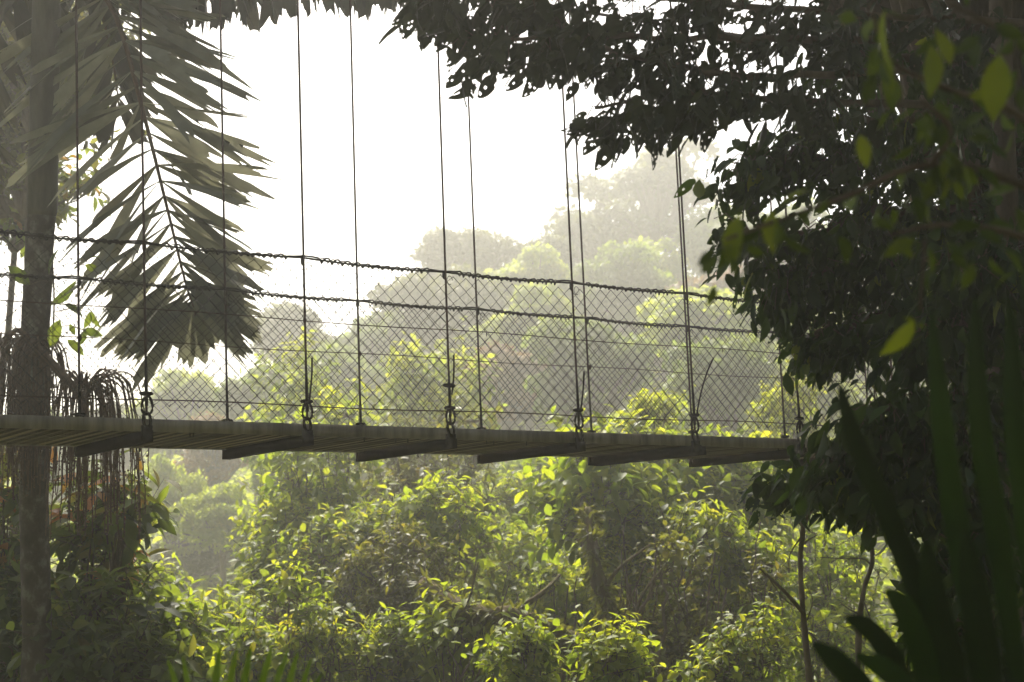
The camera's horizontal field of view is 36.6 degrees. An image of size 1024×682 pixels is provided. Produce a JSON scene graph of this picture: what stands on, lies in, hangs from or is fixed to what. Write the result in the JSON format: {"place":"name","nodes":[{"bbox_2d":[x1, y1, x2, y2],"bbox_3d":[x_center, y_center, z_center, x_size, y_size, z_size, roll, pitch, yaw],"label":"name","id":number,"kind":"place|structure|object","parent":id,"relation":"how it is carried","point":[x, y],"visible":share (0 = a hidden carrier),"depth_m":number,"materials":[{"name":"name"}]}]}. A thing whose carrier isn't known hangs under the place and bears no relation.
{"place":"outdoors","nodes":[
{"label":"outdoors","id":0,"kind":"place"},
{"bbox_2d":[0,0,947,415],"label":"sky","id":1,"kind":"structure","parent":0,"point":[518,149],"materials":[{"name":"white"}]},
{"bbox_2d":[0,0,950,468],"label":"hanging bridge","id":2,"kind":"structure","parent":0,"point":[82,434],"depth_m":10.26,"materials":[{"name":"metal"}]},
{"bbox_2d":[5,315,948,681],"bbox_3d":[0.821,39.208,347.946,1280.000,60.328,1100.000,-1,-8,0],"label":"ground","id":3,"kind":"structure","parent":0,"point":[365,477],"depth_m":58.92,"materials":[{"name":"green plant"}]},
{"bbox_2d":[0,545,75,681],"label":"shrub","id":4,"kind":"object","parent":3,"relation":"on","point":[10,606],"visible":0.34,"depth_m":13.80,"materials":[{"name":"green plant"}]},
{"bbox_2d":[0,445,82,681],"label":"shrub","id":5,"kind":"object","parent":3,"relation":"on","point":[9,507],"visible":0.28,"depth_m":14.46,"materials":[{"name":"green plant"}]},
{"bbox_2d":[5,406,103,504],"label":"tree","id":6,"kind":"object","parent":3,"relation":"on","point":[59,488],"visible":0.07,"depth_m":59.19,"materials":[{"name":"green plant"}]},
{"bbox_2d":[0,138,124,526],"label":"tree","id":7,"kind":"object","parent":3,"relation":"on","point":[63,176],"visible":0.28,"depth_m":19.99,"materials":[{"name":"green plant"}]},
{"bbox_2d":[0,0,153,561],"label":"tree","id":8,"kind":"object","parent":3,"relation":"on","point":[18,151],"visible":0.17,"depth_m":18.82,"materials":[{"name":"green plant"}]},
{"bbox_2d":[0,447,182,630],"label":"shrub","id":9,"kind":"object","parent":3,"relation":"on","point":[83,550],"visible":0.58,"depth_m":14.15,"materials":[{"name":"green plant"}]},
{"bbox_2d":[0,559,233,681],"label":"shrub","id":10,"kind":"object","parent":3,"relation":"on","point":[124,649],"visible":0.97,"depth_m":13.23,"materials":[{"name":"green plant"}]},
{"bbox_2d":[89,402,147,488],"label":"tree","id":11,"kind":"object","parent":3,"relation":"on","point":[127,464],"visible":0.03,"depth_m":64.91,"materials":[{"name":"green plant"}]},
{"bbox_2d":[53,570,190,647],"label":"bare branch","id":12,"kind":"object","parent":3,"relation":"on","point":[55,597],"visible":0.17,"depth_m":13.80,"materials":[{"name":"brown plant"}]},
{"bbox_2d":[126,552,194,619],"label":"shrub","id":13,"kind":"object","parent":3,"relation":"on","point":[181,582],"visible":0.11,"depth_m":22.31,"materials":[{"name":"green plant"}]},
{"bbox_2d":[121,367,223,476],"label":"tree","id":14,"kind":"object","parent":3,"relation":"on","point":[166,412],"visible":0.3,"depth_m":60.70,"materials":[{"name":"green plant"}]},
{"bbox_2d":[145,451,208,584],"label":"tree","id":15,"kind":"object","parent":3,"relation":"on","point":[164,468],"visible":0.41,"depth_m":45.71,"materials":[{"name":"green plant"}]},
{"bbox_2d":[126,575,238,681],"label":"shrub","id":16,"kind":"object","parent":3,"relation":"on","point":[203,656],"visible":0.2,"depth_m":15.42,"materials":[{"name":"green plant"}]},
{"bbox_2d":[0,0,408,681],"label":"palm tree","id":17,"kind":"object","parent":3,"relation":"on","point":[42,32],"visible":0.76,"depth_m":12.95,"materials":[{"name":"green plant"}]},
{"bbox_2d":[8,249,102,391],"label":"climbing plant","id":18,"kind":"object","parent":17,"relation":"attached to","point":[90,315],"visible":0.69,"depth_m":12.91,"materials":[{"name":"green plant"}]},
{"bbox_2d":[147,540,267,595],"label":"tree","id":19,"kind":"object","parent":3,"relation":"on","point":[195,564],"visible":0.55,"depth_m":46.81,"materials":[{"name":"green plant"}]},
{"bbox_2d":[164,481,255,613],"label":"tree","id":20,"kind":"object","parent":3,"relation":"on","point":[208,512],"visible":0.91,"depth_m":42.19,"materials":[{"name":"green plant"}]},
{"bbox_2d":[173,411,248,574],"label":"tree","id":21,"kind":"object","parent":3,"relation":"on","point":[214,465],"visible":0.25,"depth_m":49.22,"materials":[{"name":"green plant"}]},
{"bbox_2d":[154,575,275,681],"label":"shrub","id":22,"kind":"object","parent":3,"relation":"on","point":[230,622],"visible":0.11,"depth_m":17.44,"materials":[{"name":"green plant"}]},
{"bbox_2d":[167,645,322,681],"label":"palm","id":23,"kind":"object","parent":3,"relation":"on","point":[246,672],"visible":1,"depth_m":3.90,"materials":[{"name":"green plant"}]},
{"bbox_2d":[211,362,323,526],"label":"tree","id":24,"kind":"object","parent":3,"relation":"on","point":[237,408],"visible":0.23,"depth_m":53.07,"materials":[{"name":"green plant"}]},
{"bbox_2d":[216,482,332,668],"bbox_3d":[-2.994,4.629,20.944,2.055,5.460,2.040,-1,-8,0],"label":"shrub","id":25,"kind":"object","parent":3,"relation":"on","point":[265,532],"visible":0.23,"depth_m":21.12,"materials":[{"name":"green plant"}]},
{"bbox_2d":[248,453,319,498],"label":"tree","id":26,"kind":"object","parent":3,"relation":"on","point":[255,481],"visible":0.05,"depth_m":44.80,"materials":[{"name":"green plant"}]},
{"bbox_2d":[249,299,336,365],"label":"tree","id":27,"kind":"object","parent":3,"relation":"on","point":[275,333],"visible":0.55,"depth_m":69.87,"materials":[{"name":"green plant"}]},
{"bbox_2d":[213,549,377,681],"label":"shrub","id":28,"kind":"object","parent":3,"relation":"on","point":[306,635],"visible":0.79,"depth_m":16.33,"materials":[{"name":"green plant"}]},
{"bbox_2d":[222,378,386,679],"bbox_3d":[-2.854,3.962,21.987,2.551,6.937,2.386,-7,-10,36],"label":"shrub","id":29,"kind":"object","parent":3,"relation":"on","point":[322,490],"visible":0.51,"depth_m":21.96,"materials":[{"name":"green plant"}]},
{"bbox_2d":[233,326,376,511],"bbox_3d":[-4.499,3.656,32.825,2.966,7.825,3.813,5,-10,-39],"label":"tree","id":30,"kind":"object","parent":3,"relation":"on","point":[269,415],"visible":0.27,"depth_m":32.77,"materials":[{"name":"green plant"}]},
{"bbox_2d":[242,493,408,668],"bbox_3d":[-2.190,4.561,19.735,1.864,5.260,1.963,-5,-9,28],"label":"shrub","id":31,"kind":"object","parent":3,"relation":"on","point":[330,552],"visible":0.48,"depth_m":19.75,"materials":[{"name":"green plant"}]},
{"bbox_2d":[295,338,392,487],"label":"tree","id":32,"kind":"object","parent":3,"relation":"on","point":[349,361],"visible":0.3,"depth_m":57.58,"materials":[{"name":"green plant"}]},
{"bbox_2d":[331,307,412,422],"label":"tree","id":33,"kind":"object","parent":3,"relation":"on","point":[343,339],"visible":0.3,"depth_m":65.07,"materials":[{"name":"green plant"}]},
{"bbox_2d":[309,602,440,681],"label":"shrub","id":34,"kind":"object","parent":3,"relation":"on","point":[369,672],"visible":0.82,"depth_m":16.68,"materials":[{"name":"green plant"}]},
{"bbox_2d":[318,510,490,657],"bbox_3d":[-1.380,4.588,18.801,1.914,5.058,1.797,-6,-9,31],"label":"shrub","id":35,"kind":"object","parent":3,"relation":"on","point":[406,568],"visible":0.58,"depth_m":18.84,"materials":[{"name":"green plant"}]},
{"bbox_2d":[334,468,514,679],"bbox_3d":[-1.114,4.361,20.098,2.428,5.406,1.754,-1,-8,0],"label":"shrub","id":36,"kind":"object","parent":3,"relation":"on","point":[420,507],"visible":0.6,"depth_m":20.18,"materials":[{"name":"green plant"}]},
{"bbox_2d":[354,316,508,673],"bbox_3d":[-1.779,3.448,34.801,3.466,8.219,3.746,5,-10,-36],"label":"tree","id":37,"kind":"object","parent":3,"relation":"on","point":[422,371],"visible":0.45,"depth_m":35.02,"materials":[{"name":"green plant"}]},
{"bbox_2d":[378,387,485,486],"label":"tree","id":38,"kind":"object","parent":3,"relation":"on","point":[472,427],"visible":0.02,"depth_m":45.11,"materials":[{"name":"green plant"}]},
{"bbox_2d":[349,385,515,587],"bbox_3d":[-1.237,3.858,22.901,2.142,6.412,3.556,4,-10,-32],"label":"tree","id":39,"kind":"object","parent":3,"relation":"on","point":[408,474],"visible":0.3,"depth_m":23.06,"materials":[{"name":"green plant"}]},
{"bbox_2d":[371,578,508,681],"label":"shrub","id":40,"kind":"object","parent":3,"relation":"on","point":[435,665],"visible":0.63,"depth_m":16.35,"materials":[{"name":"green plant"}]},
{"bbox_2d":[366,262,522,393],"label":"tree","id":41,"kind":"object","parent":3,"relation":"on","point":[422,287],"visible":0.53,"depth_m":65.46,"materials":[{"name":"grey plant"}]},
{"bbox_2d":[408,225,525,391],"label":"tree","id":42,"kind":"object","parent":3,"relation":"on","point":[491,251],"visible":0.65,"depth_m":73.94,"materials":[{"name":"grey plant"}]},
{"bbox_2d":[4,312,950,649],"bbox_3d":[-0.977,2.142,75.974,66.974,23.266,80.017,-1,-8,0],"label":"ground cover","id":43,"kind":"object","parent":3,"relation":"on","point":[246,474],"visible":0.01,"depth_m":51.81,"materials":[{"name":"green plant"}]},
{"bbox_2d":[405,566,601,681],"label":"fallen trunk","id":44,"kind":"object","parent":3,"relation":"on","point":[486,615],"visible":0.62,"depth_m":16.07,"materials":[{"name":"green plant"}]},
{"bbox_2d":[461,340,550,480],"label":"tree","id":45,"kind":"object","parent":3,"relation":"on","point":[509,422],"visible":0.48,"depth_m":55.24,"materials":[{"name":"green plant"}]},
{"bbox_2d":[448,505,570,636],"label":"shrub","id":46,"kind":"object","parent":3,"relation":"on","point":[519,538],"visible":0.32,"depth_m":23.69,"materials":[{"name":"green plant"}]},
{"bbox_2d":[458,241,570,307],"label":"tree","id":47,"kind":"object","parent":3,"relation":"on","point":[539,262],"visible":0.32,"depth_m":69.93,"materials":[{"name":"green plant"}]},
{"bbox_2d":[452,597,578,681],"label":"shrub","id":48,"kind":"object","parent":3,"relation":"on","point":[525,652],"visible":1,"depth_m":14.85,"materials":[{"name":"green plant"}]},
{"bbox_2d":[462,282,576,430],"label":"tree","id":49,"kind":"object","parent":3,"relation":"on","point":[547,306],"visible":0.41,"depth_m":60.62,"materials":[{"name":"green plant"}]},
{"bbox_2d":[437,562,603,681],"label":"dead shrub","id":50,"kind":"object","parent":3,"relation":"on","point":[457,671],"visible":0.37,"depth_m":16.11,"materials":[{"name":"brown plant"}]},
{"bbox_2d":[463,425,578,604],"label":"shrub","id":51,"kind":"object","parent":3,"relation":"on","point":[512,511],"visible":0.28,"depth_m":26.79,"materials":[{"name":"green plant"}]},
{"bbox_2d":[491,457,567,523],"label":"tree","id":52,"kind":"object","parent":3,"relation":"on","point":[518,466],"visible":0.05,"depth_m":41.24,"materials":[{"name":"green plant"}]},
{"bbox_2d":[515,233,579,274],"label":"tree","id":53,"kind":"object","parent":3,"relation":"on","point":[559,243],"visible":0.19,"depth_m":74.28,"materials":[{"name":"green plant"}]},
{"bbox_2d":[509,554,592,681],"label":"shrub","id":54,"kind":"object","parent":3,"relation":"on","point":[559,590],"visible":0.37,"depth_m":20.67,"materials":[{"name":"green plant"}]},
{"bbox_2d":[503,546,625,681],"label":"shrub","id":55,"kind":"object","parent":3,"relation":"on","point":[589,617],"visible":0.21,"depth_m":21.02,"materials":[{"name":"green plant"}]},
{"bbox_2d":[539,210,627,268],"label":"tree","id":56,"kind":"object","parent":3,"relation":"on","point":[593,228],"visible":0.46,"depth_m":78.45,"materials":[{"name":"green plant"}]},
{"bbox_2d":[554,267,618,335],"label":"tree","id":57,"kind":"object","parent":3,"relation":"on","point":[562,285],"visible":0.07,"depth_m":70.89,"materials":[{"name":"green plant"}]},
{"bbox_2d":[520,315,657,427],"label":"tree","id":58,"kind":"object","parent":3,"relation":"on","point":[565,355],"visible":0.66,"depth_m":49.48,"materials":[{"name":"green plant"}]},
{"bbox_2d":[505,392,710,637],"bbox_3d":[1.301,3.706,19.761,2.729,6.079,2.702,-1,-8,0],"label":"tree","id":59,"kind":"object","parent":3,"relation":"on","point":[570,486],"visible":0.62,"depth_m":19.69,"materials":[{"name":"green plant"}]},
{"bbox_2d":[560,238,662,397],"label":"tree","id":60,"kind":"object","parent":3,"relation":"on","point":[630,265],"visible":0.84,"depth_m":69.12,"materials":[{"name":"green plant"}]},
{"bbox_2d":[552,604,678,681],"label":"shrub","id":61,"kind":"object","parent":3,"relation":"on","point":[615,651],"visible":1,"depth_m":14.37,"materials":[{"name":"green plant"}]},
{"bbox_2d":[572,501,668,681],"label":"leaning trunk","id":62,"kind":"object","parent":3,"relation":"on","point":[596,579],"visible":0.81,"depth_m":16.82,"materials":[{"name":"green plant"}]},
{"bbox_2d":[566,542,677,679],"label":"shrub","id":63,"kind":"object","parent":3,"relation":"on","point":[631,616],"depth_m":23.05,"materials":[{"name":"green plant"}]},
{"bbox_2d":[355,630,911,681],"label":"undergrowth","id":64,"kind":"object","parent":3,"relation":"on","point":[874,678],"depth_m":31.12,"materials":[{"name":"green plant"}]},
{"bbox_2d":[548,138,723,255],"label":"tree","id":65,"kind":"object","parent":3,"relation":"on","point":[650,191],"visible":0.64,"depth_m":81.78,"materials":[{"name":"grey plant"}]},
{"bbox_2d":[603,267,677,389],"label":"tree","id":66,"kind":"object","parent":3,"relation":"on","point":[667,278],"visible":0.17,"depth_m":68.70,"materials":[{"name":"green plant"}]},
{"bbox_2d":[568,491,720,674],"bbox_3d":[1.802,4.339,19.202,2.157,5.019,1.924,-1,-8,0],"label":"shrub","id":67,"kind":"object","parent":3,"relation":"on","point":[611,548],"visible":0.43,"depth_m":19.17,"materials":[{"name":"green plant"}]},
{"bbox_2d":[592,391,703,463],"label":"tree","id":68,"kind":"object","parent":3,"relation":"on","point":[615,429],"visible":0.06,"depth_m":43.32,"materials":[{"name":"green plant"}]},
{"bbox_2d":[623,235,693,366],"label":"tree","id":69,"kind":"object","parent":3,"relation":"on","point":[672,263],"visible":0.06,"depth_m":75.31,"materials":[{"name":"green plant"}]},
{"bbox_2d":[625,385,695,639],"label":"shrub","id":70,"kind":"object","parent":3,"relation":"on","point":[660,405],"visible":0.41,"depth_m":23.86,"materials":[{"name":"green plant"}]},
{"bbox_2d":[595,503,760,681],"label":"dead shrub","id":71,"kind":"object","parent":3,"relation":"on","point":[629,596],"visible":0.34,"depth_m":16.97,"materials":[{"name":"brown wood"}]},
{"bbox_2d":[378,0,1023,170],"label":"overhanging tree","id":72,"kind":"object","parent":3,"relation":"on","point":[556,49],"visible":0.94,"depth_m":7.11,"materials":[{"name":"green plant"}]},
{"bbox_2d":[616,520,794,681],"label":"shrub","id":73,"kind":"object","parent":3,"relation":"on","point":[671,651],"visible":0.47,"depth_m":17.56,"materials":[{"name":"green plant"}]},
{"bbox_2d":[603,395,816,640],"bbox_3d":[2.738,3.770,20.883,3.258,6.122,2.101,2,-9,-21],"label":"tree","id":74,"kind":"object","parent":3,"relation":"on","point":[727,483],"visible":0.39,"depth_m":20.92,"materials":[{"name":"green plant"}]},
{"bbox_2d":[672,202,753,278],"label":"tree","id":75,"kind":"object","parent":3,"relation":"on","point":[691,230],"visible":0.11,"depth_m":78.31,"materials":[{"name":"green plant"}]},
{"bbox_2d":[635,284,791,366],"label":"tree","id":76,"kind":"object","parent":3,"relation":"on","point":[713,307],"visible":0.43,"depth_m":55.70,"materials":[{"name":"green plant"}]},
{"bbox_2d":[664,265,763,316],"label":"tree","id":77,"kind":"object","parent":3,"relation":"on","point":[720,282],"visible":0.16,"depth_m":66.09,"materials":[{"name":"green plant"}]},
{"bbox_2d":[660,333,773,540],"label":"tree","id":78,"kind":"object","parent":3,"relation":"on","point":[715,388],"visible":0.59,"depth_m":46.09,"materials":[{"name":"green plant"}]},
{"bbox_2d":[685,211,767,271],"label":"tree","id":79,"kind":"object","parent":3,"relation":"on","point":[696,248],"visible":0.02,"depth_m":76.39,"materials":[{"name":"green plant"}]},
{"bbox_2d":[667,486,799,676],"bbox_3d":[2.634,4.339,18.250,1.687,5.260,1.711,-1,-8,0],"label":"shrub","id":80,"kind":"object","parent":3,"relation":"on","point":[730,556],"visible":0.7,"depth_m":18.18,"materials":[{"name":"green plant"}]},
{"bbox_2d":[654,592,815,681],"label":"shrub","id":81,"kind":"object","parent":3,"relation":"on","point":[730,655],"visible":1,"depth_m":15.08,"materials":[{"name":"green plant"}]},
{"bbox_2d":[679,529,832,674],"bbox_3d":[3.484,4.857,22.735,2.387,4.434,2.258,-5,-9,26],"label":"shrub","id":82,"kind":"object","parent":3,"relation":"on","point":[793,617],"visible":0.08,"depth_m":22.64,"materials":[{"name":"green plant"}]},
{"bbox_2d":[748,196,828,275],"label":"tree","id":83,"kind":"object","parent":3,"relation":"on","point":[812,218],"visible":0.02,"depth_m":74.46,"materials":[{"name":"green plant"}]},
{"bbox_2d":[737,453,844,681],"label":"forked sapling","id":84,"kind":"object","parent":3,"relation":"on","point":[770,493],"visible":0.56,"depth_m":8.50,"materials":[{"name":"green plant"}]},
{"bbox_2d":[745,358,840,680],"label":"shrub","id":85,"kind":"object","parent":3,"relation":"on","point":[788,410],"visible":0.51,"depth_m":27.76,"materials":[{"name":"green plant"}]},
{"bbox_2d":[747,322,858,438],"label":"tree","id":86,"kind":"object","parent":3,"relation":"on","point":[822,399],"visible":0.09,"depth_m":52.84,"materials":[{"name":"green plant"}]},
{"bbox_2d":[756,510,851,597],"bbox_3d":[7.426,5.961,39.534,2.757,4.102,3.072,-5,-9,24],"label":"tree","id":87,"kind":"object","parent":3,"relation":"on","point":[843,536],"visible":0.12,"depth_m":38.78,"materials":[{"name":"green plant"}]},
{"bbox_2d":[758,512,901,681],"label":"shrub","id":88,"kind":"object","parent":3,"relation":"on","point":[827,630],"visible":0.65,"depth_m":19.71,"materials":[{"name":"green plant"}]},
{"bbox_2d":[820,536,874,666],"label":"crooked stem","id":89,"kind":"object","parent":3,"relation":"on","point":[858,640],"visible":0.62,"depth_m":8.19,"materials":[{"name":"brown plant"}]},
{"bbox_2d":[674,0,1023,636],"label":"leafy tree","id":90,"kind":"object","parent":3,"relation":"on","point":[830,347],"visible":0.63,"depth_m":7.78,"materials":[{"name":"green plant"}]},
{"bbox_2d":[697,0,1023,355],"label":"foreground shrub","id":91,"kind":"object","parent":3,"relation":"on","point":[993,93],"visible":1,"depth_m":2.85,"materials":[{"name":"green plant"}]},
{"bbox_2d":[836,246,937,380],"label":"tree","id":92,"kind":"object","parent":3,"relation":"on","point":[877,308],"visible":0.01,"depth_m":68.34,"materials":[{"name":"green plant"}]},
{"bbox_2d":[774,216,1023,681],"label":"vine tree","id":93,"kind":"object","parent":3,"relation":"on","point":[899,438],"visible":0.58,"depth_m":7.18,"materials":[{"name":"green plant"}]},
{"bbox_2d":[794,0,1023,253],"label":"canopy tree","id":94,"kind":"object","parent":3,"relation":"on","point":[976,7],"visible":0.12,"depth_m":9.88,"materials":[{"name":"green plant"}]},
{"bbox_2d":[812,295,1023,681],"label":"foreground palm","id":95,"kind":"object","parent":3,"relation":"on","point":[921,610],"visible":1,"depth_m":2.88,"materials":[{"name":"green plant"}]},
{"bbox_2d":[872,119,1023,670],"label":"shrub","id":96,"kind":"object","parent":3,"relation":"on","point":[895,583],"visible":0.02,"depth_m":9.70,"materials":[{"name":"green plant"}]}
]}

